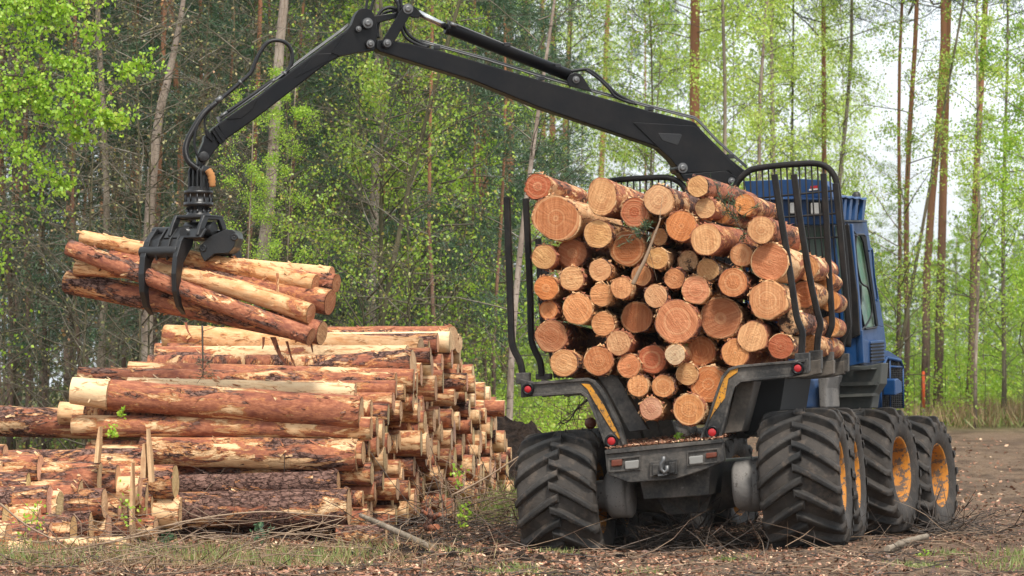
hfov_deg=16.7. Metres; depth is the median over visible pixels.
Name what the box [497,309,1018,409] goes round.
undergrowth
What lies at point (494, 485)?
log
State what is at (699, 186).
log
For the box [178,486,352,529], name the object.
log
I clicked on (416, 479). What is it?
log
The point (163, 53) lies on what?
pine tree
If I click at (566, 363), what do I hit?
log
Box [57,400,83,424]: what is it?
log
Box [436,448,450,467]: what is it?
log
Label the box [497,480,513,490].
log
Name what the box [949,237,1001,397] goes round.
leafy tree
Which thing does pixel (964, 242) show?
leafy tree
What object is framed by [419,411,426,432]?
log
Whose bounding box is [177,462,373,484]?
log
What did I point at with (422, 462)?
log
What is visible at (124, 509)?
log
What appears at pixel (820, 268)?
log
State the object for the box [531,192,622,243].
log
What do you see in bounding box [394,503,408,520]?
log
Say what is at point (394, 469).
log
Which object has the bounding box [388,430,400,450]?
log
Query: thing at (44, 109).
birch bough
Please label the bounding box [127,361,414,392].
log
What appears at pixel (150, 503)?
log
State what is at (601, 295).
log
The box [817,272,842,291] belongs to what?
log
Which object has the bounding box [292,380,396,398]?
log
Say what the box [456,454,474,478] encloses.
log
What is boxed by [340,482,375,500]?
log
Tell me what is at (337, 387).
log
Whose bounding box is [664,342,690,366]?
log
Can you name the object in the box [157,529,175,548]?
weed
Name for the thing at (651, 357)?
log
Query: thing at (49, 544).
log
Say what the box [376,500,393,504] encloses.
log
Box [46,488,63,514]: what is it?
log
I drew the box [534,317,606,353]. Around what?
log
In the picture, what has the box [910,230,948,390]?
leafy tree
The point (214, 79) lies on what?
pine tree
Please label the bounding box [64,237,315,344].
log
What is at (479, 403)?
log
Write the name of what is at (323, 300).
log
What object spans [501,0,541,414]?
pine tree
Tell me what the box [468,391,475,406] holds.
log
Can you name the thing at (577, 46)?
leafy tree
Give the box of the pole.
[359,513,436,549]
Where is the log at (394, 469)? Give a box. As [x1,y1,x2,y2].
[384,460,400,477]
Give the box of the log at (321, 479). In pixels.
[179,468,339,491]
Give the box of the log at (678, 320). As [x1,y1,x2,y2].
[653,297,728,344]
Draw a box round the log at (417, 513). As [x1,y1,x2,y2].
[410,495,419,516]
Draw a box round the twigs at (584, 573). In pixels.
[0,499,1023,575]
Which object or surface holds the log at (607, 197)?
on the log at (599, 234)
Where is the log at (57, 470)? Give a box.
[37,460,102,487]
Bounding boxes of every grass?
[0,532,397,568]
[1,403,699,449]
[16,441,80,449]
[425,546,1022,575]
[447,474,518,525]
[535,400,1023,428]
[542,390,1023,428]
[943,546,1023,572]
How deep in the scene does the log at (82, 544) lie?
33.51 m
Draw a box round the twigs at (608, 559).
[0,476,1023,575]
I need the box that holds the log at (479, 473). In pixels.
[473,464,481,487]
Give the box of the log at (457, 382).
[444,373,467,391]
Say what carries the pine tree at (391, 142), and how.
on the ground at (983, 468)
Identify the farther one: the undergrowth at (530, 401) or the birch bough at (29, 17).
the undergrowth at (530, 401)
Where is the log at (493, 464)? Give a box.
[491,460,495,478]
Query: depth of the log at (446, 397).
40.03 m
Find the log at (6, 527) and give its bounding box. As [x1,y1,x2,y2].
[0,520,11,548]
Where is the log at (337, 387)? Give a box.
[127,374,358,395]
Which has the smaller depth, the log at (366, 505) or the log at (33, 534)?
the log at (33, 534)
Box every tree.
[0,0,110,405]
[0,0,119,449]
[0,0,130,341]
[0,0,158,448]
[0,0,172,448]
[0,0,243,392]
[0,0,280,447]
[0,0,296,360]
[0,1,165,449]
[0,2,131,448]
[0,3,117,406]
[0,8,95,405]
[0,16,66,402]
[0,20,90,406]
[0,24,75,376]
[0,35,115,395]
[0,57,52,350]
[2,0,331,360]
[2,7,114,448]
[19,1,194,366]
[25,1,154,439]
[32,0,334,331]
[35,21,132,366]
[47,0,357,365]
[57,1,188,224]
[59,0,198,361]
[63,1,115,400]
[67,3,129,365]
[70,0,344,356]
[77,1,204,325]
[80,0,226,367]
[83,1,168,367]
[84,1,198,360]
[91,5,179,366]
[92,0,315,346]
[94,3,243,342]
[97,0,392,367]
[109,0,288,323]
[110,0,422,326]
[112,0,451,326]
[114,0,222,326]
[130,8,281,345]
[153,0,320,327]
[162,2,262,326]
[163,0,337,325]
[166,0,448,324]
[175,0,275,256]
[187,84,287,327]
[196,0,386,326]
[197,2,312,236]
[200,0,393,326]
[212,0,421,326]
[217,0,590,358]
[226,0,365,254]
[226,0,489,329]
[229,0,306,257]
[240,0,525,361]
[241,65,334,264]
[243,0,364,300]
[244,0,421,318]
[256,0,452,325]
[261,0,540,385]
[274,0,404,279]
[278,0,446,324]
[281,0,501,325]
[282,0,439,325]
[285,0,470,317]
[285,0,534,376]
[286,3,471,330]
[300,0,512,325]
[303,0,359,326]
[317,0,501,380]
[317,12,474,325]
[320,0,551,368]
[321,0,577,429]
[359,0,619,384]
[362,0,526,354]
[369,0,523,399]
[379,0,644,419]
[383,0,598,363]
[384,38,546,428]
[393,8,520,403]
[397,22,521,342]
[401,0,543,377]
[401,1,537,329]
[409,0,599,395]
[410,0,878,346]
[439,0,555,385]
[441,0,573,380]
[445,0,653,414]
[471,0,572,406]
[472,271,508,399]
[492,0,627,399]
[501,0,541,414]
[501,260,570,422]
[506,325,532,422]
[531,0,630,404]
[532,354,576,427]
[563,0,721,378]
[569,0,658,326]
[578,0,792,127]
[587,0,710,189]
[593,0,719,232]
[609,0,757,234]
[641,0,748,228]
[647,0,805,188]
[661,0,819,269]
[682,0,954,173]
[683,0,843,301]
[689,0,837,228]
[711,0,870,186]
[720,2,836,188]
[760,0,862,179]
[777,0,903,319]
[789,0,894,289]
[802,0,1000,418]
[804,0,995,355]
[806,0,876,222]
[826,0,1023,406]
[836,0,1022,408]
[837,0,960,408]
[865,116,935,389]
[869,235,896,350]
[877,283,903,353]
[887,0,1023,427]
[887,284,918,399]
[901,0,1023,412]
[903,282,930,396]
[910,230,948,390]
[915,303,944,399]
[917,241,960,399]
[920,0,1023,416]
[921,106,1022,394]
[931,230,984,401]
[944,0,1023,377]
[945,150,1000,394]
[945,329,965,401]
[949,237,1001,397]
[979,299,1006,400]
[981,147,1023,399]
[982,259,1021,400]
[990,280,1021,401]
[997,239,1023,394]
[1011,328,1023,404]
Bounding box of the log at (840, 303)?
[823,291,847,312]
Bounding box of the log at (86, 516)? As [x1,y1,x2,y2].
[63,510,94,536]
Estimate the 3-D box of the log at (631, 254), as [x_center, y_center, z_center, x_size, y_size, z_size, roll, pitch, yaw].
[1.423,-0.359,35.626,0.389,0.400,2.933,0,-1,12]
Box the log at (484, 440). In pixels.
[479,431,486,449]
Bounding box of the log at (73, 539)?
[47,536,88,542]
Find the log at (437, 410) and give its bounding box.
[428,406,439,425]
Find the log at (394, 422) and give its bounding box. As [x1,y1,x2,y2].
[389,421,400,424]
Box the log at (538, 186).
[524,171,587,202]
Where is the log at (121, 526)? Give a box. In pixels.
[105,516,135,541]
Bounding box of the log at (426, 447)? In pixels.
[415,433,429,458]
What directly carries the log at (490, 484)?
on the log
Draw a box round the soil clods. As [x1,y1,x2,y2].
[302,543,626,561]
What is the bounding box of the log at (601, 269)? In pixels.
[587,256,633,283]
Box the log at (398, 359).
[308,349,416,371]
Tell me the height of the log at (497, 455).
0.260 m
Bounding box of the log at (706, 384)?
[688,363,735,402]
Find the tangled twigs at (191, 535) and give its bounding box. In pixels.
[0,460,460,575]
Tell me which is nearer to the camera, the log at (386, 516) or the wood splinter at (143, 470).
the wood splinter at (143, 470)
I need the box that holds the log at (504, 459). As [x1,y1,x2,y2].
[499,454,507,474]
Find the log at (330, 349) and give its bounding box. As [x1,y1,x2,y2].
[154,344,408,354]
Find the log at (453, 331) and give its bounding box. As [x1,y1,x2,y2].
[327,323,458,350]
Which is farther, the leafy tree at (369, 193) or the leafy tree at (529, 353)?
the leafy tree at (529, 353)
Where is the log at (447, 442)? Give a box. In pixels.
[440,430,452,450]
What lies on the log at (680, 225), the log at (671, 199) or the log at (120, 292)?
the log at (671, 199)
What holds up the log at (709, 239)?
on the log at (711, 269)
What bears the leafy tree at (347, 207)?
on the ground at (983, 468)
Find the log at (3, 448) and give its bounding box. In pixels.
[0,443,8,456]
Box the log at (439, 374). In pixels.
[433,370,443,392]
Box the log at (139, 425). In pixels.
[70,415,372,439]
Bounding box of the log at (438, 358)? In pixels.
[432,354,443,368]
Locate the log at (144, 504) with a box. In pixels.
[127,482,148,517]
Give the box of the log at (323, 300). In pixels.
[108,249,335,314]
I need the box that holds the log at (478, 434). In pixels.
[474,430,481,452]
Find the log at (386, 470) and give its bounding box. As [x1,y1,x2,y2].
[380,454,387,475]
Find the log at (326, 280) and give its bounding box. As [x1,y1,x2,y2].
[223,256,340,292]
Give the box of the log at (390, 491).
[377,478,399,499]
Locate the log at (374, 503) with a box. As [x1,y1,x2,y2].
[372,491,376,506]
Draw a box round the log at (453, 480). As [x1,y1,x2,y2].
[445,475,464,492]
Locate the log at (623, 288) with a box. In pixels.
[609,275,646,302]
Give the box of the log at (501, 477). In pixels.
[499,467,508,479]
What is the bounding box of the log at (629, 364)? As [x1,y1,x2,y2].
[616,352,673,377]
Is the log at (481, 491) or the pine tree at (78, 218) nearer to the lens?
the log at (481, 491)
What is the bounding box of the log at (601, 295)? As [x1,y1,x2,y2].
[589,281,634,309]
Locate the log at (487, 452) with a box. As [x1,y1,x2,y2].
[481,439,491,457]
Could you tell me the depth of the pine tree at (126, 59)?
95.49 m
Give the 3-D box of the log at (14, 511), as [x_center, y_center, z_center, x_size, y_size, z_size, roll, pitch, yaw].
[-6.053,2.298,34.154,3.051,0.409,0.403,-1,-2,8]
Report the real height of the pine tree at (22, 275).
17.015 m
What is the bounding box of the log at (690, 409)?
[670,391,711,426]
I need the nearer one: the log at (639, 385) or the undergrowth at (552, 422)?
the log at (639, 385)
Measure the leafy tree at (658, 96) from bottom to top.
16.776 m
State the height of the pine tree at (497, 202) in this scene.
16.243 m
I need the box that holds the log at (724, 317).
[701,295,771,341]
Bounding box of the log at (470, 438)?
[465,427,474,444]
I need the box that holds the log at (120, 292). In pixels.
[62,269,327,345]
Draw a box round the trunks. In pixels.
[0,0,675,406]
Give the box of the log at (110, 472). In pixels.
[97,462,120,492]
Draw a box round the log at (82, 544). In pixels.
[61,541,108,549]
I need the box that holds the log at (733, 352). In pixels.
[719,338,788,367]
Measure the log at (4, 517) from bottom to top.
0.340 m
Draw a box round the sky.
[0,0,1023,386]
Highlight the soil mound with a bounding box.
[497,416,541,491]
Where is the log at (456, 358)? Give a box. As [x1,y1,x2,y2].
[453,348,460,363]
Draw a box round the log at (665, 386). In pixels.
[651,371,691,399]
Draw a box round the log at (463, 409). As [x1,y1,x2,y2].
[451,399,470,417]
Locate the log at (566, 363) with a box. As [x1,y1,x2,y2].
[549,346,622,378]
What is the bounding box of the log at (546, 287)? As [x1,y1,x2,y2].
[533,274,589,302]
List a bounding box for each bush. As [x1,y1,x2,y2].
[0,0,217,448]
[0,2,126,449]
[0,2,130,448]
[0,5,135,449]
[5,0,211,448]
[13,0,246,442]
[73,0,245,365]
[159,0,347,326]
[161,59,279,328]
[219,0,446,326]
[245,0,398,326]
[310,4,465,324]
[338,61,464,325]
[459,187,524,403]
[541,376,595,439]
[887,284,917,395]
[904,355,921,414]
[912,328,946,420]
[943,360,955,408]
[947,363,965,405]
[977,367,993,421]
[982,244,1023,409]
[992,353,1014,424]
[999,312,1023,425]
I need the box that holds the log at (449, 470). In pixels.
[445,459,454,476]
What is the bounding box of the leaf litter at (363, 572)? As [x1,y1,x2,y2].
[0,504,1023,575]
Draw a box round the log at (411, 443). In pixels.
[395,431,422,456]
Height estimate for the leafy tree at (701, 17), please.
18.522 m
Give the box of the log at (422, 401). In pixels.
[418,396,424,410]
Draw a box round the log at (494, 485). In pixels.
[488,480,496,492]
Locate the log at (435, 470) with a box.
[422,465,439,482]
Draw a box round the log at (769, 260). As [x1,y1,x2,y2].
[749,241,816,283]
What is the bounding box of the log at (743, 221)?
[715,204,752,229]
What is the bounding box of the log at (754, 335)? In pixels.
[736,319,797,354]
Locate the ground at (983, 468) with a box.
[0,386,1023,575]
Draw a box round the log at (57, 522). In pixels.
[9,512,76,536]
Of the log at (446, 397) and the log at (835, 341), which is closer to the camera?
the log at (835, 341)
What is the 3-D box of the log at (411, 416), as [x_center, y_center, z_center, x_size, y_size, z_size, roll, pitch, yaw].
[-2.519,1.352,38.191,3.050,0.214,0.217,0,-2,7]
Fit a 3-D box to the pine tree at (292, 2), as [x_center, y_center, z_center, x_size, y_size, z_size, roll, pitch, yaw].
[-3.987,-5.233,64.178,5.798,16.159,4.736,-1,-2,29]
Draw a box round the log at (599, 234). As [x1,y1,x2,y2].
[583,219,646,250]
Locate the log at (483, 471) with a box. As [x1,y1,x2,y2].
[480,462,484,482]
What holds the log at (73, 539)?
on the log at (82, 544)
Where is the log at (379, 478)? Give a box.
[374,471,383,490]
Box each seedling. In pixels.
[12,503,37,545]
[24,497,47,538]
[105,424,118,437]
[117,405,126,419]
[119,479,145,540]
[450,463,469,493]
[457,496,478,526]
[674,432,684,441]
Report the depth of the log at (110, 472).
34.82 m
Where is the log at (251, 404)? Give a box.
[105,379,364,427]
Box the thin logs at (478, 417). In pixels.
[83,330,514,528]
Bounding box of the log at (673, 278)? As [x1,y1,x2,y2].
[662,266,694,291]
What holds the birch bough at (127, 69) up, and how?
attached to the leafy tree at (11, 231)
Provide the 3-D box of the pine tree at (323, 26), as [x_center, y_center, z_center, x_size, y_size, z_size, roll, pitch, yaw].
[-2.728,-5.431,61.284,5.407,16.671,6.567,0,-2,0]
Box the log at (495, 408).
[484,400,504,416]
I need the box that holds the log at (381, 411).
[373,403,389,425]
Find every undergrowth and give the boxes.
[0,277,549,449]
[5,371,553,449]
[487,362,595,432]
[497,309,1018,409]
[884,310,1021,409]
[885,338,1023,425]
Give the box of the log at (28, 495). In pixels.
[0,483,52,514]
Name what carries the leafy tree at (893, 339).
on the ground at (983, 468)
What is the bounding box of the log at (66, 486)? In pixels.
[25,478,82,493]
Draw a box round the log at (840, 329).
[824,316,846,337]
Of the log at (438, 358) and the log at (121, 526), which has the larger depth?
the log at (438, 358)
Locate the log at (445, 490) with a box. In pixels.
[442,482,446,497]
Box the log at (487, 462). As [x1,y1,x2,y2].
[480,457,491,478]
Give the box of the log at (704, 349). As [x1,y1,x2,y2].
[687,334,726,366]
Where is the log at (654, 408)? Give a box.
[638,394,676,421]
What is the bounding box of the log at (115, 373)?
[77,366,397,384]
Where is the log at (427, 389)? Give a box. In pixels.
[417,375,436,401]
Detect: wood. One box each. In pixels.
[0,125,582,406]
[470,230,1023,402]
[532,169,1023,397]
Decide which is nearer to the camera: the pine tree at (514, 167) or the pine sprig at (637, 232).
the pine sprig at (637, 232)
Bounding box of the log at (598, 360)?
[582,343,620,376]
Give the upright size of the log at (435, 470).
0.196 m
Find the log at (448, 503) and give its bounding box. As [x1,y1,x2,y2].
[445,498,455,520]
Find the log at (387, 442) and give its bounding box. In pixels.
[383,433,389,453]
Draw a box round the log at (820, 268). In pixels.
[800,252,838,281]
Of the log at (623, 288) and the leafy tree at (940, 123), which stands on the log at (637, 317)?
the log at (623, 288)
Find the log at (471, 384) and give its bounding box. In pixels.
[467,375,475,393]
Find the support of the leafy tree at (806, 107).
on the ground at (983, 468)
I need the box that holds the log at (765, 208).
[734,194,777,220]
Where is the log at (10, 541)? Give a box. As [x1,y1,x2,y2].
[6,540,33,550]
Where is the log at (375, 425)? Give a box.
[372,417,378,435]
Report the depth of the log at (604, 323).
34.03 m
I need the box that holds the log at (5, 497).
[0,486,14,506]
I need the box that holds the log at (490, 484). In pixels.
[485,468,493,486]
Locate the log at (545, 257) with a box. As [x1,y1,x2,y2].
[530,243,564,271]
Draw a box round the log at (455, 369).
[443,364,458,372]
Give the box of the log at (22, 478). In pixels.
[0,471,30,486]
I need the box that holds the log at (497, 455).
[492,452,500,472]
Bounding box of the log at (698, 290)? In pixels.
[681,273,742,305]
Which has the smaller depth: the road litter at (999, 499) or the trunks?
the road litter at (999, 499)
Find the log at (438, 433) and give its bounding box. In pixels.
[433,423,442,441]
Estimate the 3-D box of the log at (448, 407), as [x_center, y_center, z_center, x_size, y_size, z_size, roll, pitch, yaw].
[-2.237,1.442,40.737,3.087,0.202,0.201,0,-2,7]
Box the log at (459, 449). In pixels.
[453,444,462,460]
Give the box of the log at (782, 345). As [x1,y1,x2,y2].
[766,332,805,360]
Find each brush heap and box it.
[280,452,521,544]
[406,439,518,537]
[503,452,879,554]
[884,445,1023,537]
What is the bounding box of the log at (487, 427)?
[481,416,492,438]
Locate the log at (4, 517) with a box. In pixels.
[0,502,8,522]
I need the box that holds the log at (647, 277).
[630,263,666,288]
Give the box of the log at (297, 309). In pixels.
[73,258,315,323]
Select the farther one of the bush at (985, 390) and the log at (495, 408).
the bush at (985, 390)
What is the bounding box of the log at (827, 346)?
[805,334,843,358]
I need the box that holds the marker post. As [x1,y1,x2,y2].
[922,371,924,411]
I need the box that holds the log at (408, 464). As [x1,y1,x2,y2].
[395,457,415,476]
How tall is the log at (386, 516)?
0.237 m
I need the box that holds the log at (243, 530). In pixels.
[158,527,335,541]
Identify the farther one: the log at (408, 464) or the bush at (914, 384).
the bush at (914, 384)
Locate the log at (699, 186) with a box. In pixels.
[686,174,757,205]
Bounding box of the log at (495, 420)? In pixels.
[493,417,496,429]
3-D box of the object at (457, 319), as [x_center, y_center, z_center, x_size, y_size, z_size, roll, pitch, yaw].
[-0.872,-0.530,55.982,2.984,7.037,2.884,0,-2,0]
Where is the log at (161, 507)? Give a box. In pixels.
[151,494,181,529]
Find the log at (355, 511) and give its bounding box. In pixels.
[351,509,369,524]
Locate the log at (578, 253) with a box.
[557,237,613,267]
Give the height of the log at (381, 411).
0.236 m
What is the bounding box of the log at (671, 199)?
[643,183,699,218]
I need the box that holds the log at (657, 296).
[643,282,684,310]
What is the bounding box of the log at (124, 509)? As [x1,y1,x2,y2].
[121,505,128,514]
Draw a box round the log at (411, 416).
[401,403,419,422]
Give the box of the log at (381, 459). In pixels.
[374,447,386,469]
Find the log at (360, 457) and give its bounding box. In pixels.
[85,441,365,464]
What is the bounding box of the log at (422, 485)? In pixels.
[419,473,425,496]
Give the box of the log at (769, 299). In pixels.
[747,279,814,321]
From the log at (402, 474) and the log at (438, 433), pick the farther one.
the log at (438, 433)
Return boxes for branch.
[0,503,75,553]
[189,324,224,381]
[217,518,340,553]
[431,541,474,549]
[452,457,517,494]
[631,195,677,284]
[640,514,749,556]
[733,560,868,574]
[880,543,915,554]
[883,533,929,552]
[928,538,974,548]
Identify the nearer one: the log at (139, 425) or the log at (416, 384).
the log at (139, 425)
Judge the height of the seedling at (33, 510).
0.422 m
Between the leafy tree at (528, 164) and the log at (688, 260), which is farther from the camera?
the leafy tree at (528, 164)
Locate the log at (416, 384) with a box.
[414,372,417,393]
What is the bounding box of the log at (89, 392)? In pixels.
[69,375,110,410]
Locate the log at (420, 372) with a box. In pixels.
[417,363,422,385]
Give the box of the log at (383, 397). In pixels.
[357,392,394,412]
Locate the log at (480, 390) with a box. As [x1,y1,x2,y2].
[476,382,485,399]
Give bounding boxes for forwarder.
[138,0,958,551]
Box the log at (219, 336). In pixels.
[161,325,423,347]
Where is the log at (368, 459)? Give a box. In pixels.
[365,456,371,461]
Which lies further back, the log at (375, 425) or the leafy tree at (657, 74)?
the leafy tree at (657, 74)
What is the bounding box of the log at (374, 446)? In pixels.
[86,434,378,457]
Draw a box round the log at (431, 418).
[425,409,435,431]
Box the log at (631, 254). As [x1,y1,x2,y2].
[609,229,681,268]
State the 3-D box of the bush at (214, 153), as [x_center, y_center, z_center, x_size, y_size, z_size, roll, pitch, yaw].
[-4.695,-0.367,55.762,2.772,6.697,2.973,0,-2,0]
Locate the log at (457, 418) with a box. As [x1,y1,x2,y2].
[454,412,459,429]
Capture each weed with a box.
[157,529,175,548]
[250,515,274,544]
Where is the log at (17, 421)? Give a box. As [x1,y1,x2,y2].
[0,405,96,439]
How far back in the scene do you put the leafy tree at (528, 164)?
94.29 m
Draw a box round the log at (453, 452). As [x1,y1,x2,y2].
[451,447,456,467]
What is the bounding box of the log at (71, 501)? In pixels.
[56,488,107,518]
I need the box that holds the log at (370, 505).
[369,501,372,517]
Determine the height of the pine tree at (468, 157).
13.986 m
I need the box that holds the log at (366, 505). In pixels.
[352,501,368,508]
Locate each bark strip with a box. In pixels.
[270,337,286,364]
[276,273,279,336]
[285,341,295,366]
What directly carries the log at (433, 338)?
on the log at (438, 358)
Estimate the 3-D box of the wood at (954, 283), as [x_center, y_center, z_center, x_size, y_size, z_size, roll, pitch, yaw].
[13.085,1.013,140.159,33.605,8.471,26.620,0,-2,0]
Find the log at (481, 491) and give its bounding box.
[478,480,485,498]
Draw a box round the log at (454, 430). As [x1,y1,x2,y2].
[452,420,455,441]
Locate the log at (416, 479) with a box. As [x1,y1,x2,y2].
[409,472,419,494]
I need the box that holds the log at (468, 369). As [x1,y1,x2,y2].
[462,364,474,374]
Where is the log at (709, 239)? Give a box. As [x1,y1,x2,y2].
[689,222,757,259]
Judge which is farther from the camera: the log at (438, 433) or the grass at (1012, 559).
the log at (438, 433)
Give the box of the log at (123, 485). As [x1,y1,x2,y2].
[107,474,143,505]
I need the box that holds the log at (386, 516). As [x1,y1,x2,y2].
[373,513,389,532]
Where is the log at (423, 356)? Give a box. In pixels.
[168,347,431,364]
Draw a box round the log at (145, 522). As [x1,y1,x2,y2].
[135,515,158,540]
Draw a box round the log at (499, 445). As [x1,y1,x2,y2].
[492,430,505,451]
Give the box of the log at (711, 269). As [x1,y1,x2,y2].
[694,256,749,282]
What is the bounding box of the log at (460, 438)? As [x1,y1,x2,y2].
[456,434,464,453]
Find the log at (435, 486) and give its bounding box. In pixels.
[426,471,442,488]
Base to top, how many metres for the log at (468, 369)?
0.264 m
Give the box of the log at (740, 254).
[728,241,756,269]
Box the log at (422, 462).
[416,459,427,466]
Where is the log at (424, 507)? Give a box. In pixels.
[419,495,430,512]
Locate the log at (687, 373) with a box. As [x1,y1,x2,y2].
[675,361,700,386]
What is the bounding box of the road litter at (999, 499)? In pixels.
[750,437,1023,511]
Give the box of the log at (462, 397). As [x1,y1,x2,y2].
[457,392,466,402]
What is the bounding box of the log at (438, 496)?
[425,491,440,508]
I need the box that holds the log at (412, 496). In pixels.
[400,488,416,513]
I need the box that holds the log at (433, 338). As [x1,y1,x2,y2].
[353,333,438,352]
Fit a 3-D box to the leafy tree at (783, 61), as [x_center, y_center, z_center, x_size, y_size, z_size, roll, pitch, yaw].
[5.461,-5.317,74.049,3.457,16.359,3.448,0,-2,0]
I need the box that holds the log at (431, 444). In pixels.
[430,438,432,456]
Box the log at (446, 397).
[433,389,455,405]
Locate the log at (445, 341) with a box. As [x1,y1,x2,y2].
[327,331,451,352]
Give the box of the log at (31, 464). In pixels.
[0,451,43,480]
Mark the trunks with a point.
(550, 130)
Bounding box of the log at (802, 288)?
[795,279,827,309]
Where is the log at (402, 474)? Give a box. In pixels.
[398,467,403,479]
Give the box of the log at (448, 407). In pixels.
[438,406,451,408]
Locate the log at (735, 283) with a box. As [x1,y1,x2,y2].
[717,266,764,300]
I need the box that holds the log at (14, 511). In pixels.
[1,503,41,520]
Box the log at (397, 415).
[389,401,402,420]
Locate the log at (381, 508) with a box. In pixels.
[373,505,396,524]
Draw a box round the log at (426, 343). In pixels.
[167,340,429,347]
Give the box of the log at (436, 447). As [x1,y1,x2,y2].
[432,440,439,460]
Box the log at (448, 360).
[432,350,452,368]
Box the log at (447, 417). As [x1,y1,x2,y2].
[440,409,453,427]
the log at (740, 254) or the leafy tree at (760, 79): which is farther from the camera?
the leafy tree at (760, 79)
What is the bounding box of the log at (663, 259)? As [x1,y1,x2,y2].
[646,244,679,271]
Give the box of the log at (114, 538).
[88,536,129,546]
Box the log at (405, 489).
[394,480,410,500]
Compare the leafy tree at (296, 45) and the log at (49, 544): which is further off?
the leafy tree at (296, 45)
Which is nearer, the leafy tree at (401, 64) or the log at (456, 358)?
the log at (456, 358)
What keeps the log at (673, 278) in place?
on the log at (657, 296)
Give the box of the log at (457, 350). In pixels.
[453,335,462,354]
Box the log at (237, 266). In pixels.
[77,230,319,288]
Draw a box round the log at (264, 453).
[138,436,358,471]
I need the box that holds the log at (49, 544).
[33,539,65,550]
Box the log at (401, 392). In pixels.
[395,384,405,402]
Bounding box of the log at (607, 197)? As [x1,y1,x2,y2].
[583,177,643,219]
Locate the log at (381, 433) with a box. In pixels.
[102,419,384,446]
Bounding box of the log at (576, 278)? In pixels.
[558,264,607,292]
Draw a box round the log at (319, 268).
[228,257,334,279]
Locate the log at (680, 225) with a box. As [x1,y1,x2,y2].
[664,209,720,243]
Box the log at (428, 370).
[423,356,433,375]
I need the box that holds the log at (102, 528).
[88,514,111,537]
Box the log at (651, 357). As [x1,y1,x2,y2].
[638,342,678,376]
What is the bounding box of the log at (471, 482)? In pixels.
[461,480,473,496]
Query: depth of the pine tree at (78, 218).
103.26 m
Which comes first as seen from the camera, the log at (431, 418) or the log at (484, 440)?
the log at (431, 418)
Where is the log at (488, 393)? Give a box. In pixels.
[485,386,490,399]
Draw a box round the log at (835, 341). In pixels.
[830,337,839,346]
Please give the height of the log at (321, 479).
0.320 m
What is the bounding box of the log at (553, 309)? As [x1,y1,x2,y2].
[539,300,565,320]
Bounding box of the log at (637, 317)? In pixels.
[620,299,658,335]
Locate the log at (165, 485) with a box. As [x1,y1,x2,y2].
[120,464,178,500]
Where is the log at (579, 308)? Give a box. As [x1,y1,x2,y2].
[561,291,622,327]
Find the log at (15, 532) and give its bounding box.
[4,529,26,539]
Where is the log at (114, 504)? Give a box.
[105,498,121,522]
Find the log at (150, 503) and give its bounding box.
[145,493,153,515]
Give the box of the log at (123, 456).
[8,447,141,465]
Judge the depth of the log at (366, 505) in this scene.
35.89 m
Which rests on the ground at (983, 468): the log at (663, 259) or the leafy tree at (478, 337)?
the leafy tree at (478, 337)
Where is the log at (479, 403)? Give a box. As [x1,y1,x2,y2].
[471,400,484,407]
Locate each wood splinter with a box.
[94,426,102,462]
[129,463,134,524]
[140,443,147,477]
[146,429,154,481]
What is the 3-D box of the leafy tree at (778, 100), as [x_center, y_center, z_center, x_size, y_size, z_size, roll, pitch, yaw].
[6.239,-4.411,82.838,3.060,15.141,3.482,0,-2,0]
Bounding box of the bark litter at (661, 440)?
[605,432,735,449]
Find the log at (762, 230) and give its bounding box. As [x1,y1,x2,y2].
[746,216,800,250]
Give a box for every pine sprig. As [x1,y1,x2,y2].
[616,218,652,248]
[708,173,761,241]
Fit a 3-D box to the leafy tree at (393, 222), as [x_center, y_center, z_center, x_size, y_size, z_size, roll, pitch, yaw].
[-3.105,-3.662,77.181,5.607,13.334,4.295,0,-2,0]
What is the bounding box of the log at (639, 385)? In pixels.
[625,373,678,398]
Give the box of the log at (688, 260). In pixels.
[677,249,735,273]
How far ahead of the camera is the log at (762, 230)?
33.64 m
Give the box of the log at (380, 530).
[335,522,388,544]
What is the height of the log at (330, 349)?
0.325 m
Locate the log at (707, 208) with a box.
[693,196,731,220]
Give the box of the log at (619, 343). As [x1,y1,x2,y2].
[605,328,669,356]
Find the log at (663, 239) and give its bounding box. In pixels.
[648,225,693,251]
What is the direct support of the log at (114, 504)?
on the log at (121, 526)
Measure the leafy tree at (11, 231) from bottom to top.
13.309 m
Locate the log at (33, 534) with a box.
[1,520,51,540]
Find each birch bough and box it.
[0,0,70,34]
[0,0,115,49]
[0,14,120,77]
[0,43,140,142]
[0,45,170,127]
[0,83,97,151]
[0,114,85,197]
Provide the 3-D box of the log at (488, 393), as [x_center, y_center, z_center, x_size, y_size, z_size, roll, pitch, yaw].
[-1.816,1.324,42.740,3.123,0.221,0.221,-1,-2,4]
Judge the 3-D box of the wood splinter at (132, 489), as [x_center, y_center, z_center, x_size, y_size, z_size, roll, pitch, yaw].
[-3.736,2.024,34.438,0.032,0.607,0.162,0,-2,4]
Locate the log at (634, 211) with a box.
[619,196,665,231]
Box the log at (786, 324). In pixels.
[776,308,827,335]
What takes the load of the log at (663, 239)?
on the log at (663, 259)
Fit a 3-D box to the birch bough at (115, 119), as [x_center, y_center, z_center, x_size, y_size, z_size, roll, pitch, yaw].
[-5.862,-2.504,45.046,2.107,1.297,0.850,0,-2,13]
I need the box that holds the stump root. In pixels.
[421,507,441,531]
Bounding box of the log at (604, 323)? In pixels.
[591,309,625,337]

